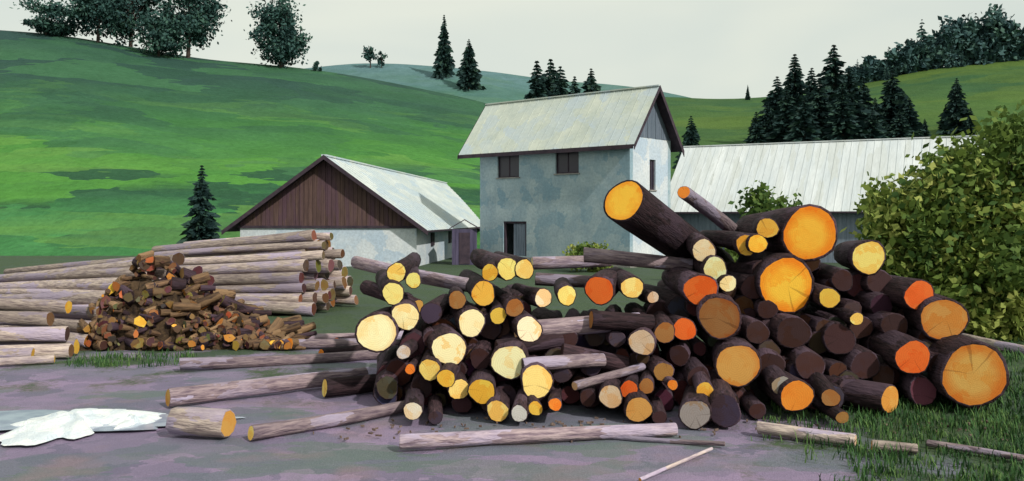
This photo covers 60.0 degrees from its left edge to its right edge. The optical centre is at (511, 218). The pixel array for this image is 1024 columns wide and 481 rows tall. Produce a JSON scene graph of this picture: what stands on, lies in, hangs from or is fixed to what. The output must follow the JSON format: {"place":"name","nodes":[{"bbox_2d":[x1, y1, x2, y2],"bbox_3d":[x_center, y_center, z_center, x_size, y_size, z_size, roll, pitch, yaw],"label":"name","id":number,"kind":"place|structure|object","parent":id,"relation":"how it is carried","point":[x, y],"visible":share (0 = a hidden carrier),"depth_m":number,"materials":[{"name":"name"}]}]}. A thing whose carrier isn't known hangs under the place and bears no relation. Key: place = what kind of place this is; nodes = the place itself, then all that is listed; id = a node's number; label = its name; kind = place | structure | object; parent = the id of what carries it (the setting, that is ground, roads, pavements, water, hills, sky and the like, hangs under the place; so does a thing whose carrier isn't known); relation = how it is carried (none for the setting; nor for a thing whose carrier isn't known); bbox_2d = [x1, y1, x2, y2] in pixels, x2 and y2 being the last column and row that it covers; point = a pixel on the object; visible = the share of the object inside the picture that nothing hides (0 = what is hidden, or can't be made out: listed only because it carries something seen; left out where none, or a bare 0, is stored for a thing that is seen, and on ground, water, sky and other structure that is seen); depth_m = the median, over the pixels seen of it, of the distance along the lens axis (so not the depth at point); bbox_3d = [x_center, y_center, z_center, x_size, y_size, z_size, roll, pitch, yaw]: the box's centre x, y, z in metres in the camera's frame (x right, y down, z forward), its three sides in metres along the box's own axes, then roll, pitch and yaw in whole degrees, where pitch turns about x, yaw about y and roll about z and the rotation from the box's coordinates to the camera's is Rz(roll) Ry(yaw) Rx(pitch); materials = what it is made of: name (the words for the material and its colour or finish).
{"place":"outdoors","nodes":[
{"label":"outdoors","id":0,"kind":"place"},
{"bbox_2d":[0,30,486,255],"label":"meadow hill","id":1,"kind":"structure","parent":0,"point":[107,149],"depth_m":98.38,"materials":[{"name":"green plant"}]},
{"bbox_2d":[9,0,80,36],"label":"oak tree","id":2,"kind":"object","parent":1,"relation":"on","point":[53,12],"visible":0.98,"depth_m":147.52,"materials":[{"name":"green plant"}]},
{"bbox_2d":[63,0,129,42],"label":"oak tree","id":3,"kind":"object","parent":1,"relation":"on","point":[82,12],"visible":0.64,"depth_m":147.19,"materials":[{"name":"green plant"}]},
{"bbox_2d":[87,0,172,46],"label":"oak tree","id":4,"kind":"object","parent":1,"relation":"on","point":[121,22],"visible":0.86,"depth_m":147.84,"materials":[{"name":"green plant"}]},
{"bbox_2d":[128,5,193,57],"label":"oak tree","id":5,"kind":"object","parent":1,"relation":"on","point":[159,38],"visible":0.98,"depth_m":144.51,"materials":[{"name":"green plant"}]},
{"bbox_2d":[154,0,231,57],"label":"oak tree","id":6,"kind":"object","parent":1,"relation":"on","point":[197,18],"visible":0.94,"depth_m":147.92,"materials":[{"name":"green plant"}]},
{"bbox_2d":[176,165,220,243],"bbox_3d":[-20.050,-0.197,56.947,3.100,6.436,3.570,0,0,-20],"label":"spruce tree","id":7,"kind":"object","parent":1,"relation":"on","point":[202,224],"visible":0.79,"depth_m":56.74,"materials":[{"name":"green plant"}]},
{"bbox_2d":[244,0,312,67],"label":"oak tree","id":8,"kind":"object","parent":1,"relation":"on","point":[285,42],"visible":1,"depth_m":147.06,"materials":[{"name":"green plant"}]},
{"bbox_2d":[312,61,321,70],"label":"bush","id":9,"kind":"object","parent":1,"relation":"on","point":[315,65],"visible":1,"depth_m":148.60,"materials":[{"name":"green plant"}]},
{"bbox_2d":[304,63,689,102],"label":"distant hill","id":10,"kind":"structure","parent":0,"point":[501,87],"depth_m":310.53,"materials":[{"name":"green plant"}]},
{"bbox_2d":[361,46,378,67],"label":"oak tree","id":11,"kind":"object","parent":10,"relation":"on","point":[369,54],"visible":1,"depth_m":320.61,"materials":[{"name":"green plant"}]},
{"bbox_2d":[377,51,387,67],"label":"oak tree","id":12,"kind":"object","parent":10,"relation":"on","point":[380,60],"visible":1,"depth_m":321.86,"materials":[{"name":"green plant"}]},
{"bbox_2d":[430,15,455,78],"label":"spruce tree","id":13,"kind":"object","parent":10,"relation":"on","point":[444,67],"visible":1,"depth_m":309.01,"materials":[{"name":"green plant"}]},
{"bbox_2d":[455,39,485,89],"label":"spruce tree","id":14,"kind":"object","parent":10,"relation":"on","point":[468,75],"visible":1,"depth_m":293.83,"materials":[{"name":"green plant"}]},
{"bbox_2d":[524,61,551,98],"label":"spruce tree","id":15,"kind":"object","parent":10,"relation":"on","point":[536,90],"visible":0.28,"depth_m":149.37,"materials":[{"name":"green plant"}]},
{"bbox_2d":[541,59,558,96],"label":"spruce tree","id":16,"kind":"object","parent":10,"relation":"on","point":[550,75],"visible":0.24,"depth_m":154.74,"materials":[{"name":"green plant"}]},
{"bbox_2d":[548,66,569,95],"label":"spruce tree","id":17,"kind":"object","parent":10,"relation":"on","point":[558,90],"visible":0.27,"depth_m":149.59,"materials":[{"name":"green plant"}]},
{"bbox_2d":[568,76,580,93],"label":"spruce tree","id":18,"kind":"object","parent":10,"relation":"on","point":[574,88],"visible":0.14,"depth_m":149.87,"materials":[{"name":"green plant"}]},
{"bbox_2d":[580,69,600,92],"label":"spruce tree","id":19,"kind":"object","parent":10,"relation":"on","point":[590,84],"visible":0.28,"depth_m":157.64,"materials":[{"name":"green plant"}]},
{"bbox_2d":[0,256,1023,480],"bbox_3d":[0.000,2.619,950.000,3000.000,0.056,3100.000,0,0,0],"label":"ground","id":20,"kind":"structure","parent":0,"point":[161,453],"depth_m":10.38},
{"bbox_2d":[0,298,79,365],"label":"loose logs","id":21,"kind":"object","parent":20,"relation":"on","point":[49,343],"visible":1,"depth_m":16.63,"materials":[{"name":"brown wood"}]},
{"bbox_2d":[0,408,165,445],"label":"snow patch","id":22,"kind":"object","parent":20,"relation":"on","point":[74,423],"visible":0.99,"depth_m":10.78,"materials":[{"name":"white snow"}]},
{"bbox_2d":[0,252,225,347],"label":"log stack","id":23,"kind":"object","parent":20,"relation":"on","point":[80,285],"visible":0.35,"depth_m":20.03,"materials":[{"name":"brown wood"}]},
{"bbox_2d":[0,410,244,430],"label":"puddle","id":24,"kind":"object","parent":20,"relation":"on","point":[7,418],"visible":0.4,"depth_m":11.36,"materials":[{"name":"liquid"}]},
{"bbox_2d":[107,413,161,428],"bbox_3d":[-4.845,2.557,11.317,0.652,0.087,0.936,0,0,0],"label":"snow patch","id":25,"kind":"object","parent":20,"relation":"on","point":[130,419],"visible":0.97,"depth_m":11.24,"materials":[{"name":"white snow"}]},
{"bbox_2d":[76,250,316,350],"bbox_3d":[-6.452,1.750,18.479,4.792,2.154,2.182,0,0,0],"label":"firewood pile","id":26,"kind":"object","parent":20,"relation":"on","point":[170,311],"visible":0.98,"depth_m":17.87,"materials":[{"name":"brown wood"}]},
{"bbox_2d":[165,407,236,437],"bbox_3d":[-3.707,2.429,10.572,0.724,0.356,0.366,0,34,12],"label":"cut log round","id":27,"kind":"object","parent":20,"relation":"on","point":[208,422],"visible":1,"depth_m":10.45,"materials":[{"name":"brown wood"}]},
{"bbox_2d":[151,229,358,315],"bbox_3d":[-7.963,1.476,25.842,6.458,2.318,3.456,0,0,15],"label":"log stack","id":28,"kind":"object","parent":20,"relation":"on","point":[304,272],"visible":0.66,"depth_m":24.75,"materials":[{"name":"brown wood"}]},
{"bbox_2d":[165,367,367,406],"bbox_3d":[-3.546,2.479,13.185,3.071,0.256,0.242,0,-7,-38],"label":"felled log","id":29,"kind":"object","parent":20,"relation":"on","point":[184,395],"visible":0.82,"depth_m":12.87,"materials":[{"name":"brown wood"}]},
{"bbox_2d":[179,349,388,369],"bbox_3d":[-3.736,2.520,15.941,4.212,0.254,0.221,0,3,-21],"label":"felled log","id":30,"kind":"object","parent":20,"relation":"on","point":[202,363],"visible":0.73,"depth_m":15.65,"materials":[{"name":"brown wood"}]},
{"bbox_2d":[282,338,358,348],"bbox_3d":[-3.528,2.513,17.855,2.204,0.201,0.214,0,-30,-12],"label":"felled log","id":31,"kind":"object","parent":20,"relation":"on","point":[317,343],"visible":0.48,"depth_m":17.75,"materials":[{"name":"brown wood"}]},
{"bbox_2d":[248,400,403,440],"bbox_3d":[-2.230,2.518,11.138,2.280,0.194,0.178,0,-19,-43],"label":"felled log","id":32,"kind":"object","parent":20,"relation":"on","point":[277,429],"visible":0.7,"depth_m":10.94,"materials":[{"name":"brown wood"}]},
{"bbox_2d":[322,374,375,397],"bbox_3d":[-1.811,2.465,13.515,2.257,0.290,0.266,0,-43,-34],"label":"felled log","id":33,"kind":"object","parent":20,"relation":"on","point":[343,386],"visible":0.43,"depth_m":12.99,"materials":[{"name":"brown wood"}]},
{"bbox_2d":[221,154,479,265],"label":"wooden barn","id":34,"kind":"structure","parent":20,"relation":"on","point":[343,201],"depth_m":48.11,"materials":[{"name":"metal"}]},
{"bbox_2d":[309,331,403,339],"bbox_3d":[-3.746,2.503,18.591,3.001,0.243,0.213,0,-1,-13],"label":"felled log","id":35,"kind":"object","parent":20,"relation":"on","point":[327,336],"visible":0.06,"depth_m":18.53,"materials":[{"name":"brown wood"}]},
{"bbox_2d":[318,340,399,352],"bbox_3d":[-2.586,2.505,17.242,2.595,0.202,0.199,0,21,-44],"label":"felled log","id":36,"kind":"object","parent":20,"relation":"on","point":[344,348],"visible":0.18,"depth_m":16.61,"materials":[{"name":"brown wood"}]},
{"bbox_2d":[335,329,403,338],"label":"felled log","id":37,"kind":"object","parent":20,"relation":"on","point":[352,336],"visible":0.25,"depth_m":18.09,"materials":[{"name":"brown wood"}]},
{"bbox_2d":[449,219,479,264],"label":"garden shed","id":38,"kind":"structure","parent":20,"relation":"on","point":[464,243],"depth_m":49.51,"materials":[{"name":"grey wood"}]},
{"bbox_2d":[459,233,469,263],"bbox_3d":[-2.649,1.675,49.499,0.600,1.750,0.067,0,0,-3],"label":"door","id":39,"kind":"structure","parent":38,"relation":"in","point":[464,238],"depth_m":49.49,"materials":[{"name":"wood"}]},
{"bbox_2d":[399,423,677,449],"bbox_3d":[0.341,2.522,10.307,3.294,0.173,0.180,0,0,-11],"label":"stripped pole","id":40,"kind":"object","parent":20,"relation":"on","point":[463,438],"visible":0.99,"depth_m":10.24,"materials":[{"name":"brown wood"}]},
{"bbox_2d":[56,334,1023,480],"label":"grass","id":41,"kind":"structure","parent":20,"relation":"on","point":[1002,415],"depth_m":10.77,"materials":[{"name":"green plant"}]},
{"bbox_2d":[512,254,633,267],"bbox_3d":[3.333,2.578,51.502,10.760,0.645,4.930,0,0,40],"label":"foundation","id":42,"kind":"object","parent":20,"relation":"on","point":[529,258],"depth_m":47.11,"materials":[{"name":"stone"}]},
{"bbox_2d":[480,149,632,256],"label":"front wall","id":43,"kind":"structure","parent":42,"relation":"on","point":[558,214],"depth_m":49.91,"materials":[{"name":"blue paint"}]},
{"bbox_2d":[504,221,525,255],"bbox_3d":[0.241,1.180,51.820,1.750,2.000,0.150,0,0,40],"label":"door frame","id":44,"kind":"object","parent":43,"relation":"attached to","point":[505,236],"visible":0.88,"depth_m":52.25,"materials":[{"name":"wood"}]},
{"bbox_2d":[514,224,524,255],"bbox_3d":[0.475,1.235,51.658,0.934,1.850,0.039,0,0,40],"label":"door","id":45,"kind":"structure","parent":44,"relation":"in","point":[519,239],"depth_m":51.67,"materials":[{"name":"grey wood"}]},
{"bbox_2d":[507,141,670,253],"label":"walls","id":46,"kind":"structure","parent":42,"relation":"on","point":[510,238],"depth_m":54.98,"materials":[{"name":"paint"}]},
{"bbox_2d":[499,152,653,189],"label":"windows","id":47,"kind":"structure","parent":46,"relation":"in","point":[567,162],"depth_m":49.75,"materials":[{"name":"brown glass"}]},
{"bbox_2d":[496,173,656,190],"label":"sills","id":48,"kind":"structure","parent":46,"relation":"attached to","point":[553,174],"depth_m":49.56,"materials":[{"name":"stone"}]},
{"bbox_2d":[562,240,612,271],"bbox_3d":[3.547,1.948,43.100,2.560,1.716,2.806,0,0,-37],"label":"bush","id":49,"kind":"object","parent":20,"relation":"on","point":[577,250],"visible":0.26,"depth_m":43.07,"materials":[{"name":"green plant"}]},
{"bbox_2d":[313,417,1007,442],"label":"bark chips","id":50,"kind":"object","parent":20,"relation":"on","point":[532,424],"visible":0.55,"depth_m":11.05,"materials":[{"name":"brown wood"}]},
{"bbox_2d":[612,435,724,445],"bbox_3d":[1.755,2.574,10.293,1.394,0.058,0.072,0,37,15],"label":"branch","id":51,"kind":"object","parent":20,"relation":"on","point":[669,441],"visible":0.88,"depth_m":10.25,"materials":[{"name":"brown wood"}]},
{"bbox_2d":[639,447,712,480],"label":"branch","id":52,"kind":"object","parent":20,"relation":"on","point":[656,472],"visible":1,"depth_m":9.26,"materials":[{"name":"brown wood"}]},
{"bbox_2d":[351,180,1009,429],"bbox_3d":[1.947,1.025,14.406,10.229,3.243,7.035,0,0,0],"label":"log pile","id":53,"kind":"object","parent":20,"relation":"on","point":[781,314],"visible":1,"depth_m":12.63,"materials":[{"name":"brown wood"}]},
{"bbox_2d":[721,180,802,261],"bbox_3d":[9.700,0.584,33.888,4.451,4.154,3.294,0,0,-28],"label":"bush","id":54,"kind":"object","parent":20,"relation":"on","point":[760,199],"visible":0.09,"depth_m":33.76,"materials":[{"name":"green plant"}]},
{"bbox_2d":[679,213,867,262],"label":"board walls","id":55,"kind":"structure","parent":20,"relation":"on","point":[699,222],"depth_m":51.92,"materials":[{"name":"grey wood"}]},
{"bbox_2d":[671,135,984,212],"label":"roof","id":56,"kind":"structure","parent":55,"relation":"on","point":[831,176],"depth_m":55.21,"materials":[{"name":"grey metal"}]},
{"bbox_2d":[756,421,856,445],"bbox_3d":[3.441,2.532,10.430,1.145,0.142,0.157,0,38,33],"label":"stripped pole","id":57,"kind":"object","parent":20,"relation":"on","point":[774,429],"visible":0.95,"depth_m":10.38,"materials":[{"name":"brown wood"}]},
{"bbox_2d":[824,374,897,413],"bbox_3d":[4.390,2.386,12.488,0.368,0.387,2.024,8,-5,-37],"label":"felled log","id":58,"kind":"object","parent":20,"relation":"on","point":[868,395],"visible":0.42,"depth_m":11.78,"materials":[{"name":"brown wood"}]},
{"bbox_2d":[849,171,939,243],"bbox_3d":[9.291,0.938,20.886,2.519,4.166,2.566,0,0,0],"label":"bush","id":59,"kind":"object","parent":20,"relation":"on","point":[870,189],"visible":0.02,"depth_m":21.08,"materials":[{"name":"green plant"}]},
{"bbox_2d":[871,440,917,453],"bbox_3d":[4.252,2.544,9.865,0.475,0.123,0.120,0,-41,21],"label":"stripped pole","id":60,"kind":"object","parent":20,"relation":"on","point":[913,449],"visible":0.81,"depth_m":9.82,"materials":[{"name":"brown wood"}]},
{"bbox_2d":[880,229,959,295],"bbox_3d":[8.933,1.433,19.805,2.241,2.555,1.869,0,0,0],"label":"bush","id":61,"kind":"object","parent":20,"relation":"on","point":[905,265],"visible":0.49,"depth_m":19.34,"materials":[{"name":"green plant"}]},
{"bbox_2d":[840,117,1021,340],"bbox_3d":[9.661,0.584,20.310,4.294,5.638,4.269,0,0,0],"label":"bush","id":62,"kind":"object","parent":20,"relation":"on","point":[926,216],"visible":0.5,"depth_m":19.38,"materials":[{"name":"green plant"}]},
{"bbox_2d":[877,100,1023,340],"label":"bush","id":63,"kind":"object","parent":20,"relation":"on","point":[1007,142],"visible":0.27,"depth_m":19.37,"materials":[{"name":"green plant"}]},
{"bbox_2d":[925,215,1023,343],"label":"bush","id":64,"kind":"object","parent":20,"relation":"on","point":[984,317],"visible":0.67,"depth_m":18.71,"materials":[{"name":"green plant"}]},
{"bbox_2d":[926,440,1023,460],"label":"log","id":65,"kind":"object","parent":20,"relation":"on","point":[934,443],"visible":0.9,"depth_m":9.75,"materials":[{"name":"brown wood"}]},
{"bbox_2d":[962,333,1023,354],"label":"stripped pole","id":66,"kind":"object","parent":20,"relation":"on","point":[1000,344],"visible":0.41,"depth_m":17.49,"materials":[{"name":"brown wood"}]},
{"bbox_2d":[0,0,1023,98],"label":"sky","id":67,"kind":"structure","parent":0,"point":[704,49],"materials":[{"name":"white"}]},
{"bbox_2d":[633,137,667,255],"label":"gable wall","id":68,"kind":"structure","parent":0,"point":[646,151],"depth_m":48.27,"materials":[{"name":"white paint"}]},
{"bbox_2d":[640,101,670,140],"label":"gable boards","id":69,"kind":"object","parent":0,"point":[654,127],"visible":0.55,"depth_m":48.63,"materials":[{"name":"grey wood"}]},
{"bbox_2d":[457,85,683,159],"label":"bargeboards","id":70,"kind":"object","parent":69,"relation":"attached to","point":[599,148],"visible":0.87,"depth_m":48.82,"materials":[{"name":"wood"}]},
{"bbox_2d":[458,84,681,156],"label":"roof","id":71,"kind":"structure","parent":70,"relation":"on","point":[603,118],"depth_m":50.33,"materials":[{"name":"metal"}]},
{"bbox_2d":[665,60,1023,179],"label":"pasture hill","id":72,"kind":"structure","parent":0,"point":[989,87],"depth_m":165.82,"materials":[{"name":"green plant"}]},
{"bbox_2d":[672,116,700,168],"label":"spruce tree","id":73,"kind":"object","parent":72,"relation":"on","point":[691,136],"visible":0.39,"depth_m":99.69,"materials":[{"name":"green plant"}]},
{"bbox_2d":[745,85,750,99],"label":"spruce tree","id":74,"kind":"object","parent":72,"relation":"on","point":[747,97],"visible":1,"depth_m":195.88,"materials":[{"name":"green plant"}]},
{"bbox_2d":[743,112,771,143],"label":"spruce tree","id":75,"kind":"object","parent":72,"relation":"on","point":[755,129],"visible":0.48,"depth_m":111.67,"materials":[{"name":"green plant"}]},
{"bbox_2d":[746,104,774,142],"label":"spruce tree","id":76,"kind":"object","parent":72,"relation":"on","point":[767,121],"visible":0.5,"depth_m":115.59,"materials":[{"name":"green plant"}]},
{"bbox_2d":[758,76,788,121],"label":"spruce tree","id":77,"kind":"object","parent":72,"relation":"on","point":[773,97],"visible":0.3,"depth_m":119.76,"materials":[{"name":"green plant"}]},
{"bbox_2d":[759,87,797,142],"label":"spruce tree","id":78,"kind":"object","parent":72,"relation":"on","point":[785,116],"visible":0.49,"depth_m":111.61,"materials":[{"name":"green plant"}]},
{"bbox_2d":[781,54,810,112],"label":"spruce tree","id":79,"kind":"object","parent":72,"relation":"on","point":[795,84],"visible":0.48,"depth_m":123.57,"materials":[{"name":"green plant"}]},
{"bbox_2d":[781,97,824,141],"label":"spruce tree","id":80,"kind":"object","parent":72,"relation":"on","point":[803,126],"visible":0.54,"depth_m":107.61,"materials":[{"name":"green plant"}]},
{"bbox_2d":[804,68,817,115],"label":"spruce tree","id":81,"kind":"object","parent":72,"relation":"on","point":[810,80],"visible":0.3,"depth_m":127.84,"materials":[{"name":"green plant"}]},
{"bbox_2d":[807,78,832,135],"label":"spruce tree","id":82,"kind":"object","parent":72,"relation":"on","point":[820,103],"visible":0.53,"depth_m":111.50,"materials":[{"name":"green plant"}]},
{"bbox_2d":[815,45,863,104],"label":"spruce tree","id":83,"kind":"object","parent":72,"relation":"on","point":[832,79],"visible":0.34,"depth_m":121.62,"materials":[{"name":"green plant"}]},
{"bbox_2d":[821,84,869,140],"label":"spruce tree","id":84,"kind":"object","parent":72,"relation":"on","point":[842,116],"visible":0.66,"depth_m":107.36,"materials":[{"name":"green plant"}]},
{"bbox_2d":[829,68,885,132],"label":"spruce tree","id":85,"kind":"object","parent":72,"relation":"on","point":[854,91],"visible":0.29,"depth_m":115.15,"materials":[{"name":"green plant"}]},
{"bbox_2d":[859,78,873,108],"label":"spruce tree","id":86,"kind":"object","parent":72,"relation":"on","point":[866,96],"visible":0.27,"depth_m":127.59,"materials":[{"name":"green plant"}]},
{"bbox_2d":[862,111,889,138],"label":"spruce tree","id":87,"kind":"object","parent":72,"relation":"on","point":[871,126],"visible":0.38,"depth_m":107.65,"materials":[{"name":"green plant"}]},
{"bbox_2d":[867,98,890,136],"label":"spruce tree","id":88,"kind":"object","parent":72,"relation":"on","point":[875,107],"visible":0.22,"depth_m":117.57,"materials":[{"name":"green plant"}]},
{"bbox_2d":[877,67,925,136],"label":"spruce tree","id":89,"kind":"object","parent":72,"relation":"on","point":[894,98],"visible":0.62,"depth_m":119.31,"materials":[{"name":"green plant"}]},
{"bbox_2d":[885,111,919,137],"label":"spruce tree","id":90,"kind":"object","parent":72,"relation":"on","point":[898,127],"visible":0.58,"depth_m":109.62,"materials":[{"name":"green plant"}]},
{"bbox_2d":[901,98,925,136],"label":"spruce tree","id":91,"kind":"object","parent":72,"relation":"on","point":[909,113],"visible":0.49,"depth_m":115.38,"materials":[{"name":"green plant"}]},
{"bbox_2d":[921,120,931,136],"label":"spruce tree","id":92,"kind":"object","parent":72,"relation":"on","point":[926,132],"visible":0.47,"depth_m":117.69,"materials":[{"name":"green plant"}]},
{"bbox_2d":[845,3,1023,82],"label":"distant forest","id":93,"kind":"object","parent":72,"relation":"on","point":[993,38],"visible":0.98,"depth_m":197.18,"materials":[{"name":"green plant"}]},
{"bbox_2d":[935,78,969,134],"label":"spruce tree","id":94,"kind":"object","parent":72,"relation":"on","point":[955,112],"visible":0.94,"depth_m":123.67,"materials":[{"name":"green plant"}]},
{"bbox_2d":[960,108,978,135],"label":"spruce tree","id":95,"kind":"object","parent":72,"relation":"on","point":[968,124],"visible":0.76,"depth_m":121.82,"materials":[{"name":"green plant"}]}
]}

